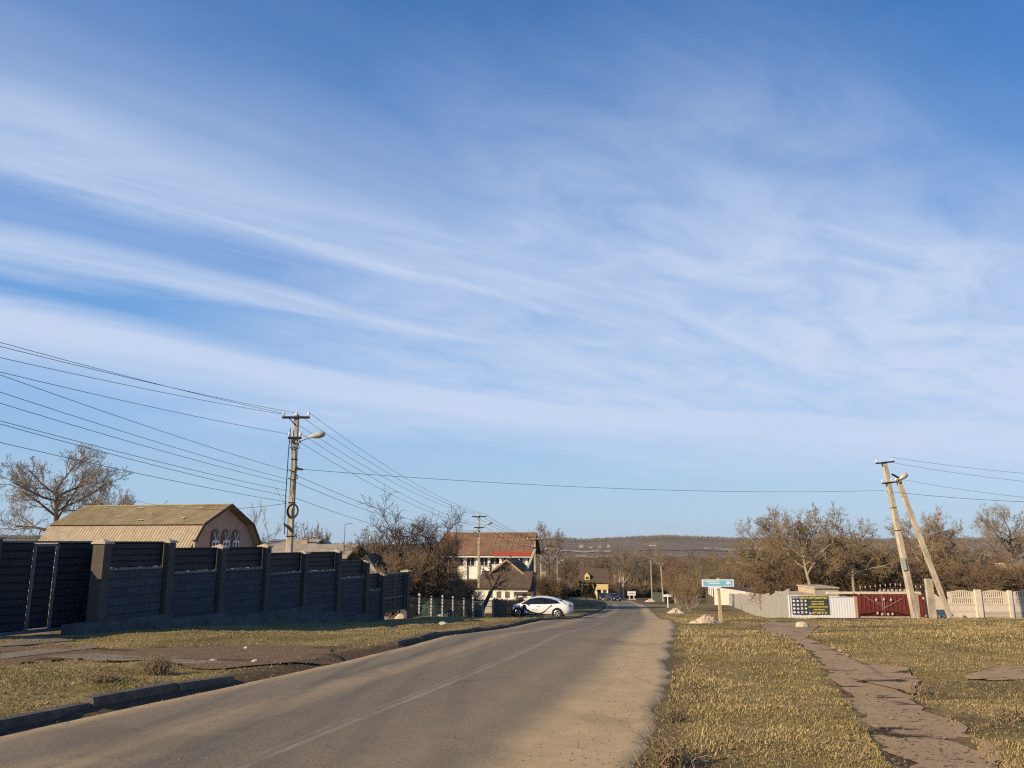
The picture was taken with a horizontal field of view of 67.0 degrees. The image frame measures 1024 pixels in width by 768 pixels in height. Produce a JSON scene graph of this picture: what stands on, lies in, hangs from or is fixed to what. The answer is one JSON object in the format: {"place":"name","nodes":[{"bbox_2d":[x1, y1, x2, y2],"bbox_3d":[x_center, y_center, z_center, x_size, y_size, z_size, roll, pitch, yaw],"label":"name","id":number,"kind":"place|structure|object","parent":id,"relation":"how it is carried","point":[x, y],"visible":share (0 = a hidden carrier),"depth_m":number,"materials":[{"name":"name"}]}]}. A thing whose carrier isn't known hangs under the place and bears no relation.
{"place":"outdoors","nodes":[
{"label":"outdoors","id":0,"kind":"place"},
{"bbox_2d":[0,645,343,668],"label":"driveway","id":1,"kind":"structure","parent":0,"point":[323,656],"depth_m":12.71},
{"bbox_2d":[0,600,676,767],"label":"road","id":2,"kind":"structure","parent":0,"point":[554,663],"depth_m":7.84,"materials":[{"name":"asphalt"}]},
{"bbox_2d":[0,538,1023,767],"bbox_3d":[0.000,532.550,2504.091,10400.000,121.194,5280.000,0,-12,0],"label":"ground","id":3,"kind":"structure","parent":0,"point":[657,608],"depth_m":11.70,"materials":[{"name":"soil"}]},
{"bbox_2d":[1,636,76,646],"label":"driveway slab","id":4,"kind":"structure","parent":3,"relation":"on","point":[22,643],"depth_m":14.77,"materials":[{"name":"concrete"}]},
{"bbox_2d":[0,541,93,635],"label":"sliding gate","id":5,"kind":"structure","parent":3,"relation":"on","point":[68,590],"depth_m":17.19,"materials":[{"name":"black metal"}]},
{"bbox_2d":[24,544,59,630],"bbox_3d":[-10.441,4.486,17.175,0.075,1.840,0.550,-7,-13,30],"label":"wicket door","id":6,"kind":"structure","parent":5,"relation":"in","point":[40,590],"depth_m":17.18,"materials":[{"name":"black metal"}]},
{"bbox_2d":[1,645,97,658],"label":"driveway slab","id":7,"kind":"structure","parent":3,"relation":"on","point":[8,655],"depth_m":12.88,"materials":[{"name":"concrete"}]},
{"bbox_2d":[0,443,132,543],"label":"bare tree","id":8,"kind":"object","parent":3,"relation":"on","point":[57,494],"visible":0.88,"depth_m":53.27,"materials":[{"name":"brown plant"}]},
{"bbox_2d":[71,666,126,684],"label":"weed clump","id":9,"kind":"object","parent":3,"relation":"on","point":[110,677],"visible":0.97,"depth_m":9.40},
{"bbox_2d":[84,475,135,505],"bbox_3d":[-30.888,12.271,58.496,4.490,10.882,3.645,1,-12,-7],"label":"bare tree","id":10,"kind":"object","parent":3,"relation":"on","point":[126,500],"visible":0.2,"depth_m":58.90,"materials":[{"name":"brown plant"}]},
{"bbox_2d":[0,675,233,731],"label":"kerb","id":11,"kind":"structure","parent":3,"relation":"on","point":[35,716],"depth_m":8.41,"materials":[{"name":"concrete"}]},
{"bbox_2d":[25,503,261,614],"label":"barn","id":12,"kind":"structure","parent":3,"relation":"on","point":[229,525],"depth_m":46.85,"materials":[{"name":"metal"}]},
{"bbox_2d":[210,529,219,546],"bbox_3d":[-17.875,9.709,46.524,0.145,1.950,0.800,-3,-12,13],"label":"window","id":13,"kind":"structure","parent":12,"relation":"in","point":[214,540],"depth_m":46.49,"materials":[{"name":"white glass"}]},
{"bbox_2d":[52,653,236,663],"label":"pavement slab","id":14,"kind":"structure","parent":3,"relation":"on","point":[97,656],"depth_m":12.00,"materials":[{"name":"concrete"}]},
{"bbox_2d":[134,649,183,675],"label":"weed clump","id":15,"kind":"object","parent":3,"relation":"on","point":[153,667],"visible":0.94,"depth_m":10.33,"materials":[{"name":"plant"}]},
{"bbox_2d":[60,538,386,634],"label":"block wall","id":16,"kind":"structure","parent":3,"relation":"on","point":[159,584],"depth_m":21.24,"materials":[{"name":"grey concrete"}]},
{"bbox_2d":[247,500,284,543],"bbox_3d":[-19.500,13.344,58.867,4.531,9.027,4.251,-4,-12,17],"label":"sapling","id":17,"kind":"object","parent":3,"relation":"on","point":[256,520],"visible":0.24,"depth_m":59.63,"materials":[{"name":"brown plant"}]},
{"bbox_2d":[265,538,326,547],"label":"cottage","id":18,"kind":"structure","parent":3,"relation":"on","point":[275,542],"depth_m":58.43,"materials":[{"name":"grey stone"}]},
{"bbox_2d":[282,412,325,551],"bbox_3d":[-7.579,4.990,27.493,1.606,8.084,0.369,0,-12,0],"label":"lamp pole","id":19,"kind":"object","parent":3,"relation":"on","point":[290,510],"visible":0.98,"depth_m":27.83,"materials":[{"name":"concrete"}]},
{"bbox_2d":[1,424,283,495],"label":"power line","id":20,"kind":"object","parent":19,"relation":"attached to","point":[128,458],"visible":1,"depth_m":18.77,"materials":[{"name":"metal"}]},
{"bbox_2d":[0,442,284,501],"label":"power line","id":21,"kind":"object","parent":19,"relation":"attached to","point":[128,471],"visible":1,"depth_m":18.63,"materials":[{"name":"metal"}]},
{"bbox_2d":[1,392,284,478],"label":"power line","id":22,"kind":"object","parent":19,"relation":"attached to","point":[128,433],"visible":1,"depth_m":18.82,"materials":[{"name":"metal"}]},
{"bbox_2d":[0,403,287,483],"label":"power line","id":23,"kind":"object","parent":19,"relation":"attached to","point":[125,440],"visible":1,"depth_m":18.66,"materials":[{"name":"metal"}]},
{"bbox_2d":[1,375,287,470],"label":"power line","id":24,"kind":"object","parent":19,"relation":"attached to","point":[130,420],"visible":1,"depth_m":18.82,"materials":[{"name":"metal"}]},
{"bbox_2d":[1,421,287,490],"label":"power line","id":25,"kind":"object","parent":19,"relation":"attached to","point":[129,454],"visible":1,"depth_m":18.68,"materials":[{"name":"metal"}]},
{"bbox_2d":[0,346,293,412],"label":"power line","id":26,"kind":"object","parent":19,"relation":"attached to","point":[128,377],"visible":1,"depth_m":18.59,"materials":[{"name":"metal"}]},
{"bbox_2d":[303,469,884,491],"bbox_3d":[6.445,4.589,35.233,32.044,0.478,0.015,6,-13,-28],"label":"power line","id":27,"kind":"object","parent":19,"relation":"attached to","point":[570,486],"visible":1,"depth_m":32.71,"materials":[{"name":"metal"}]},
{"bbox_2d":[293,520,331,541],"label":"bare bush","id":28,"kind":"object","parent":3,"relation":"on","point":[318,535],"visible":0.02,"depth_m":70.12,"materials":[{"name":"grey plant"}]},
{"bbox_2d":[271,544,363,560],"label":"outbuilding","id":29,"kind":"structure","parent":3,"relation":"on","point":[279,548],"depth_m":44.75,"materials":[{"name":"grey stone"}]},
{"bbox_2d":[346,526,392,563],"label":"bare bush","id":30,"kind":"object","parent":3,"relation":"on","point":[372,549],"visible":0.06,"depth_m":45.38,"materials":[{"name":"brown plant"}]},
{"bbox_2d":[362,553,384,573],"bbox_3d":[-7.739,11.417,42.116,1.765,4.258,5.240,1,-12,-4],"label":"green gabled house","id":31,"kind":"structure","parent":3,"relation":"on","point":[370,557],"depth_m":40.53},
{"bbox_2d":[370,555,400,615],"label":"bare bush","id":32,"kind":"object","parent":3,"relation":"on","point":[394,569],"visible":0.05,"depth_m":38.75,"materials":[{"name":"brown plant"}]},
{"bbox_2d":[385,569,411,617],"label":"metal gate","id":33,"kind":"structure","parent":3,"relation":"on","point":[397,592],"depth_m":32.33,"materials":[{"name":"grey"}]},
{"bbox_2d":[337,488,468,584],"bbox_3d":[-6.680,9.988,45.677,8.484,7.959,7.392,-1,-12,6],"label":"spreading tree","id":34,"kind":"object","parent":3,"relation":"on","point":[398,534],"visible":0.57,"depth_m":44.66,"materials":[{"name":"brown plant"}]},
{"bbox_2d":[374,542,461,616],"bbox_3d":[-5.521,10.958,42.359,5.350,4.666,5.085,6,-13,-27],"label":"bare bush","id":35,"kind":"object","parent":3,"relation":"on","point":[415,586],"visible":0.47,"depth_m":41.72,"materials":[{"name":"brown plant"}]},
{"bbox_2d":[403,552,459,615],"bbox_3d":[-4.918,11.271,42.489,4.134,4.063,3.929,-3,-12,15],"label":"bare bush","id":36,"kind":"object","parent":3,"relation":"on","point":[433,577],"visible":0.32,"depth_m":41.70,"materials":[{"name":"brown plant"}]},
{"bbox_2d":[414,552,468,614],"bbox_3d":[-4.041,12.042,43.234,3.895,5.163,3.395,6,-13,-26],"label":"bare bush","id":37,"kind":"object","parent":3,"relation":"on","point":[457,582],"visible":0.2,"depth_m":43.65,"materials":[{"name":"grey plant"}]},
{"bbox_2d":[425,505,471,576],"bbox_3d":[-5.481,13.413,58.349,4.739,8.619,5.438,3,-12,-12],"label":"spreading tree","id":38,"kind":"object","parent":3,"relation":"on","point":[451,547],"visible":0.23,"depth_m":58.93,"materials":[{"name":"brown plant"}]},
{"bbox_2d":[409,593,492,617],"bbox_3d":[-2.791,11.358,38.627,0.070,2.457,11.920,-3,-12,16],"label":"fence","id":39,"kind":"object","parent":3,"relation":"on","point":[463,605],"visible":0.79,"depth_m":38.16,"materials":[{"name":"grey metal"}]},
{"bbox_2d":[456,577,484,616],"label":"bare bush","id":40,"kind":"object","parent":3,"relation":"on","point":[469,592],"visible":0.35,"depth_m":46.18,"materials":[{"name":"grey plant"}]},
{"bbox_2d":[472,514,491,587],"bbox_3d":[-2.478,15.046,63.217,1.726,8.701,0.344,0,-12,0],"label":"street pole","id":41,"kind":"object","parent":3,"relation":"on","point":[478,567],"visible":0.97,"depth_m":63.62,"materials":[{"name":"concrete"}]},
{"bbox_2d":[437,531,540,596],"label":"white house","id":42,"kind":"structure","parent":3,"relation":"on","point":[497,549],"depth_m":79.80,"materials":[{"name":"paint"}]},
{"bbox_2d":[390,606,604,645],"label":"kerb","id":43,"kind":"structure","parent":3,"relation":"on","point":[428,635],"depth_m":18.89,"materials":[{"name":"concrete"}]},
{"bbox_2d":[482,555,513,609],"bbox_3d":[-0.969,11.843,44.805,2.458,3.920,1.586,0,-12,0],"label":"leaning tree","id":44,"kind":"object","parent":3,"relation":"on","point":[493,587],"visible":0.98,"depth_m":44.71,"materials":[{"name":"brown plant"}]},
{"bbox_2d":[480,558,535,612],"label":"house","id":45,"kind":"structure","parent":3,"relation":"on","point":[519,574],"depth_m":67.40,"materials":[{"name":"brown"}]},
{"bbox_2d":[2,534,1017,547],"bbox_3d":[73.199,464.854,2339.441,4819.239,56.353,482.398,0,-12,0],"label":"wood","id":46,"kind":"object","parent":3,"relation":"on","point":[667,536],"visible":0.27,"depth_m":2225.77,"materials":[{"name":"plant"}]},
{"bbox_2d":[0,617,1019,767],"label":"gravel","id":47,"kind":"structure","parent":3,"relation":"on","point":[600,704],"depth_m":7.86,"materials":[{"name":"gravel"}]},
{"bbox_2d":[493,597,527,617],"bbox_3d":[0.355,16.809,58.132,0.095,3.227,26.406,-1,-12,6],"label":"picket fence","id":48,"kind":"object","parent":3,"relation":"on","point":[502,608],"visible":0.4,"depth_m":50.09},
{"bbox_2d":[0,617,1023,767],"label":"leaf litter","id":49,"kind":"object","parent":3,"relation":"on","point":[961,750],"visible":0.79,"depth_m":8.08,"materials":[{"name":"brown plant"}]},
{"bbox_2d":[514,538,541,599],"bbox_3d":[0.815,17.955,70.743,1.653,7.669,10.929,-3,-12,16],"label":"braced pole","id":50,"kind":"object","parent":3,"relation":"on","point":[533,555],"visible":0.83,"depth_m":75.59,"materials":[{"name":"concrete"}]},
{"bbox_2d":[512,596,573,616],"bbox_3d":[1.980,15.960,55.431,4.745,1.500,2.180,-2,-12,12],"label":"parked car","id":51,"kind":"object","parent":3,"relation":"on","point":[545,605],"visible":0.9,"depth_m":54.62,"materials":[{"name":"white paint"}]},
{"bbox_2d":[528,521,565,578],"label":"bare tree","id":52,"kind":"object","parent":3,"relation":"on","point":[553,544],"visible":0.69,"depth_m":109.66,"materials":[{"name":"brown plant"}]},
{"bbox_2d":[536,570,569,599],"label":"bare bush","id":53,"kind":"object","parent":3,"relation":"on","point":[548,586],"visible":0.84,"depth_m":93.17,"materials":[{"name":"brown plant"}]},
{"bbox_2d":[544,549,582,585],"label":"valley tree","id":54,"kind":"object","parent":3,"relation":"on","point":[565,572],"visible":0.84,"depth_m":193.53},
{"bbox_2d":[565,597,606,606],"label":"earth bank","id":55,"kind":"structure","parent":3,"relation":"on","point":[584,602],"depth_m":91.63,"materials":[{"name":"green plant"}]},
{"bbox_2d":[575,580,596,598],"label":"hedge","id":56,"kind":"object","parent":3,"relation":"on","point":[588,590],"visible":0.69,"depth_m":119.15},
{"bbox_2d":[580,569,608,598],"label":"yellow house","id":57,"kind":"structure","parent":3,"relation":"on","point":[599,577],"depth_m":165.35,"materials":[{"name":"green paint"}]},
{"bbox_2d":[582,550,614,576],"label":"valley tree","id":58,"kind":"object","parent":3,"relation":"on","point":[604,559],"visible":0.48,"depth_m":218.66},
{"bbox_2d":[608,583,629,597],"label":"bare bush","id":59,"kind":"object","parent":3,"relation":"on","point":[613,588],"visible":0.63,"depth_m":188.47,"materials":[{"name":"brown plant"}]},
{"bbox_2d":[609,547,634,582],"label":"valley tree","id":60,"kind":"object","parent":3,"relation":"on","point":[625,554],"visible":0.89,"depth_m":208.02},
{"bbox_2d":[536,572,734,597],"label":"valley thicket","id":61,"kind":"object","parent":3,"relation":"on","point":[612,581],"visible":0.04,"depth_m":201.30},
{"bbox_2d":[621,553,649,583],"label":"valley tree","id":62,"kind":"object","parent":3,"relation":"on","point":[634,567],"visible":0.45,"depth_m":211.65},
{"bbox_2d":[624,582,648,597],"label":"bare bush","id":63,"kind":"object","parent":3,"relation":"on","point":[638,590],"visible":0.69,"depth_m":191.50,"materials":[{"name":"brown plant"}]},
{"bbox_2d":[627,551,657,597],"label":"valley tree","id":64,"kind":"object","parent":3,"relation":"on","point":[639,572],"visible":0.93,"depth_m":198.65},
{"bbox_2d":[638,544,669,573],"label":"valley tree","id":65,"kind":"object","parent":3,"relation":"on","point":[651,555],"visible":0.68,"depth_m":230.33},
{"bbox_2d":[644,566,667,585],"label":"valley tree","id":66,"kind":"object","parent":3,"relation":"on","point":[654,577],"visible":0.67,"depth_m":200.21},
{"bbox_2d":[630,719,717,767],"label":"weed clump","id":67,"kind":"object","parent":3,"relation":"on","point":[664,757],"visible":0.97,"depth_m":5.95,"materials":[{"name":"plant"}]},
{"bbox_2d":[659,572,690,609],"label":"fan shrub","id":68,"kind":"object","parent":3,"relation":"on","point":[673,591],"visible":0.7,"depth_m":81.01,"materials":[{"name":"brown plant"}]},
{"bbox_2d":[646,695,712,724],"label":"weed clump","id":69,"kind":"object","parent":3,"relation":"on","point":[677,715],"visible":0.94,"depth_m":7.56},
{"bbox_2d":[662,562,698,601],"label":"valley tree","id":70,"kind":"object","parent":3,"relation":"on","point":[672,573],"visible":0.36,"depth_m":120.45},
{"bbox_2d":[675,575,700,611],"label":"bush","id":71,"kind":"object","parent":3,"relation":"on","point":[686,598],"visible":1,"depth_m":77.09,"materials":[{"name":"brown plant"}]},
{"bbox_2d":[674,563,713,607],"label":"bush","id":72,"kind":"object","parent":3,"relation":"on","point":[691,581],"visible":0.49,"depth_m":89.00,"materials":[{"name":"brown plant"}]},
{"bbox_2d":[689,614,723,623],"bbox_3d":[7.049,8.470,27.830,1.341,0.344,1.104,0,-12,0],"label":"rubble heap","id":73,"kind":"object","parent":3,"relation":"on","point":[705,618],"visible":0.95,"depth_m":27.73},
{"bbox_2d":[702,578,733,620],"bbox_3d":[7.849,8.430,29.390,1.230,2.056,0.132,1,-12,-3],"label":"road sign","id":74,"kind":"object","parent":3,"relation":"on","point":[717,583],"visible":0.98,"depth_m":29.48,"materials":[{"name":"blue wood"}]},
{"bbox_2d":[705,585,758,604],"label":"white building","id":75,"kind":"structure","parent":3,"relation":"on","point":[712,596],"depth_m":101.44,"materials":[{"name":"paint"}]},
{"bbox_2d":[536,558,956,578],"bbox_3d":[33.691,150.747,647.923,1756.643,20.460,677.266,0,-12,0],"label":"valley wood","id":76,"kind":"object","parent":3,"relation":"on","point":[543,569],"visible":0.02,"depth_m":629.65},
{"bbox_2d":[721,506,791,589],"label":"orchard tree","id":77,"kind":"object","parent":3,"relation":"on","point":[742,554],"visible":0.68,"depth_m":67.89,"materials":[{"name":"brown plant"}]},
{"bbox_2d":[729,588,789,617],"bbox_3d":[21.987,20.185,72.050,0.102,5.488,57.969,-2,-12,12],"label":"corrugated fence","id":78,"kind":"object","parent":3,"relation":"on","point":[775,604],"visible":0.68,"depth_m":57.31,"materials":[{"name":"metal"}]},
{"bbox_2d":[743,547,833,608],"bbox_3d":[21.311,15.637,59.839,6.732,6.084,6.398,5,-12,-22],"label":"bare bush","id":79,"kind":"object","parent":3,"relation":"on","point":[777,578],"visible":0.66,"depth_m":59.58,"materials":[{"name":"brown plant"}]},
{"bbox_2d":[763,541,841,583],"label":"bare bush","id":80,"kind":"object","parent":3,"relation":"on","point":[813,560],"visible":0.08,"depth_m":69.10,"materials":[{"name":"brown plant"}]},
{"bbox_2d":[775,585,838,595],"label":"block shed","id":81,"kind":"structure","parent":3,"relation":"on","point":[812,590],"depth_m":50.47,"materials":[{"name":"concrete"}]},
{"bbox_2d":[754,501,873,584],"bbox_3d":[21.740,12.628,55.223,6.467,8.606,7.645,8,-14,-36],"label":"orchard tree","id":82,"kind":"object","parent":3,"relation":"on","point":[802,550],"visible":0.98,"depth_m":55.83,"materials":[{"name":"brown plant"}]},
{"bbox_2d":[788,595,858,617],"bbox_3d":[17.829,12.945,44.308,3.936,1.650,0.100,0,-12,0],"label":"panel fence","id":83,"kind":"object","parent":3,"relation":"on","point":[843,607],"visible":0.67,"depth_m":44.31,"materials":[{"name":"metal"}]},
{"bbox_2d":[791,596,829,614],"bbox_3d":[17.098,12.677,44.304,2.115,1.027,0.067,0,-12,0],"label":"banner","id":84,"kind":"object","parent":83,"relation":"attached to","point":[814,605],"visible":1,"depth_m":44.31,"materials":[{"name":"plastic"}]},
{"bbox_2d":[804,553,886,597],"bbox_3d":[24.572,16.524,59.902,6.224,7.099,7.141,1,-12,-7],"label":"bare bush","id":85,"kind":"object","parent":3,"relation":"on","point":[838,583],"visible":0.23,"depth_m":58.60,"materials":[{"name":"brown plant"}]},
{"bbox_2d":[813,505,901,617],"bbox_3d":[24.508,12.800,55.259,5.729,8.141,6.393,-3,-12,14],"label":"orchard tree","id":86,"kind":"object","parent":3,"relation":"on","point":[865,557],"visible":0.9,"depth_m":54.59,"materials":[{"name":"brown plant"}]},
{"bbox_2d":[826,592,920,617],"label":"red gate","id":87,"kind":"structure","parent":3,"relation":"on","point":[894,603],"depth_m":45.72,"materials":[{"name":"metal"}]},
{"bbox_2d":[833,550,913,596],"bbox_3d":[27.623,15.177,58.169,6.245,6.079,6.570,7,-13,-29],"label":"bare bush","id":88,"kind":"object","parent":3,"relation":"on","point":[867,576],"visible":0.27,"depth_m":57.49,"materials":[{"name":"brown plant"}]},
{"bbox_2d":[761,620,1002,767],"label":"footpath","id":89,"kind":"structure","parent":3,"relation":"on","point":[893,701],"depth_m":7.63,"materials":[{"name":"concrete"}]},
{"bbox_2d":[860,584,923,618],"bbox_3d":[24.162,13.970,49.234,4.000,2.507,0.176,0,-12,0],"label":"spear fence","id":90,"kind":"object","parent":3,"relation":"on","point":[892,590],"visible":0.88,"depth_m":49.31,"materials":[{"name":"metal"}]},
{"bbox_2d":[868,548,943,581],"bbox_3d":[31.366,15.979,61.909,7.386,6.601,7.772,-2,-12,8],"label":"bare bush","id":91,"kind":"object","parent":3,"relation":"on","point":[913,560],"visible":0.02,"depth_m":61.99,"materials":[{"name":"brown plant"}]},
{"bbox_2d":[875,458,952,617],"bbox_3d":[21.889,8.666,41.988,2.509,9.426,0.591,-6,-11,-1],"label":"leaning pole","id":92,"kind":"object","parent":3,"relation":"on","point":[913,607],"visible":0.98,"depth_m":41.98,"materials":[{"name":"concrete"}]},
{"bbox_2d":[871,556,960,617],"bbox_3d":[29.339,14.954,56.344,6.289,5.259,6.617,-7,-13,30],"label":"bare bush","id":93,"kind":"object","parent":3,"relation":"on","point":[919,572],"visible":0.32,"depth_m":55.13,"materials":[{"name":"brown plant"}]},
{"bbox_2d":[915,593,925,616],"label":"wicket gate","id":94,"kind":"structure","parent":3,"relation":"on","point":[922,606],"depth_m":45.70,"materials":[{"name":"metal"}]},
{"bbox_2d":[901,674,946,696],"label":"weed clump","id":95,"kind":"object","parent":3,"relation":"on","point":[918,690],"visible":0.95,"depth_m":9.31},
{"bbox_2d":[884,504,974,580],"bbox_3d":[31.516,13.474,58.225,5.912,8.616,6.990,-4,-12,20],"label":"orchard tree","id":96,"kind":"object","parent":3,"relation":"on","point":[938,543],"visible":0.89,"depth_m":58.87,"materials":[{"name":"brown plant"}]},
{"bbox_2d":[923,579,936,617],"bbox_3d":[22.642,11.850,41.877,0.420,2.552,0.300,0,-12,0],"label":"concrete post","id":97,"kind":"object","parent":3,"relation":"on","point":[930,604],"visible":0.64,"depth_m":41.82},
{"bbox_2d":[909,538,970,568],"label":"bare bush","id":98,"kind":"object","parent":3,"relation":"on","point":[964,552],"visible":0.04,"depth_m":71.31,"materials":[{"name":"brown plant"}]},
{"bbox_2d":[930,556,1023,602],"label":"bare bush","id":99,"kind":"object","parent":3,"relation":"on","point":[986,584],"visible":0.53,"depth_m":53.52,"materials":[{"name":"brown plant"}]},
{"bbox_2d":[934,590,1023,617],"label":"concrete fence","id":100,"kind":"object","parent":3,"relation":"on","point":[1010,606],"visible":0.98,"depth_m":47.22,"materials":[{"name":"concrete"}]},
{"bbox_2d":[960,547,1017,573],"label":"bare bush","id":101,"kind":"object","parent":3,"relation":"on","point":[966,562],"depth_m":60.93,"materials":[{"name":"brown plant"}]},
{"bbox_2d":[961,503,1023,567],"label":"bare tree","id":102,"kind":"object","parent":3,"relation":"on","point":[994,527],"visible":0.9,"depth_m":65.15,"materials":[{"name":"brown plant"}]},
{"bbox_2d":[964,554,1023,602],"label":"bare bush","id":103,"kind":"object","parent":3,"relation":"on","point":[1017,569],"visible":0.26,"depth_m":54.38,"materials":[{"name":"brown plant"}]},
{"bbox_2d":[987,685,1023,722],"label":"weed clump","id":104,"kind":"object","parent":3,"relation":"on","point":[1015,711],"visible":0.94,"depth_m":7.56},
{"bbox_2d":[990,547,1023,569],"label":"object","id":105,"kind":"object","parent":3,"relation":"on","point":[1001,552],"visible":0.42,"depth_m":69.41,"materials":[{"name":"white paint"}]},
{"bbox_2d":[0,0,1023,544],"label":"sky","id":106,"kind":"structure","parent":0,"point":[772,250],"materials":[{"name":"blue"}]},
{"bbox_2d":[636,546,725,550],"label":"field","id":107,"kind":"structure","parent":0,"point":[683,548],"depth_m":1543.59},
{"bbox_2d":[850,664,920,693],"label":"crossing path","id":108,"kind":"structure","parent":0,"point":[889,676],"depth_m":10.71,"materials":[{"name":"concrete"}]},
{"bbox_2d":[964,666,1023,679],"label":"side path","id":109,"kind":"structure","parent":0,"point":[1008,672],"depth_m":10.83,"materials":[{"name":"concrete"}]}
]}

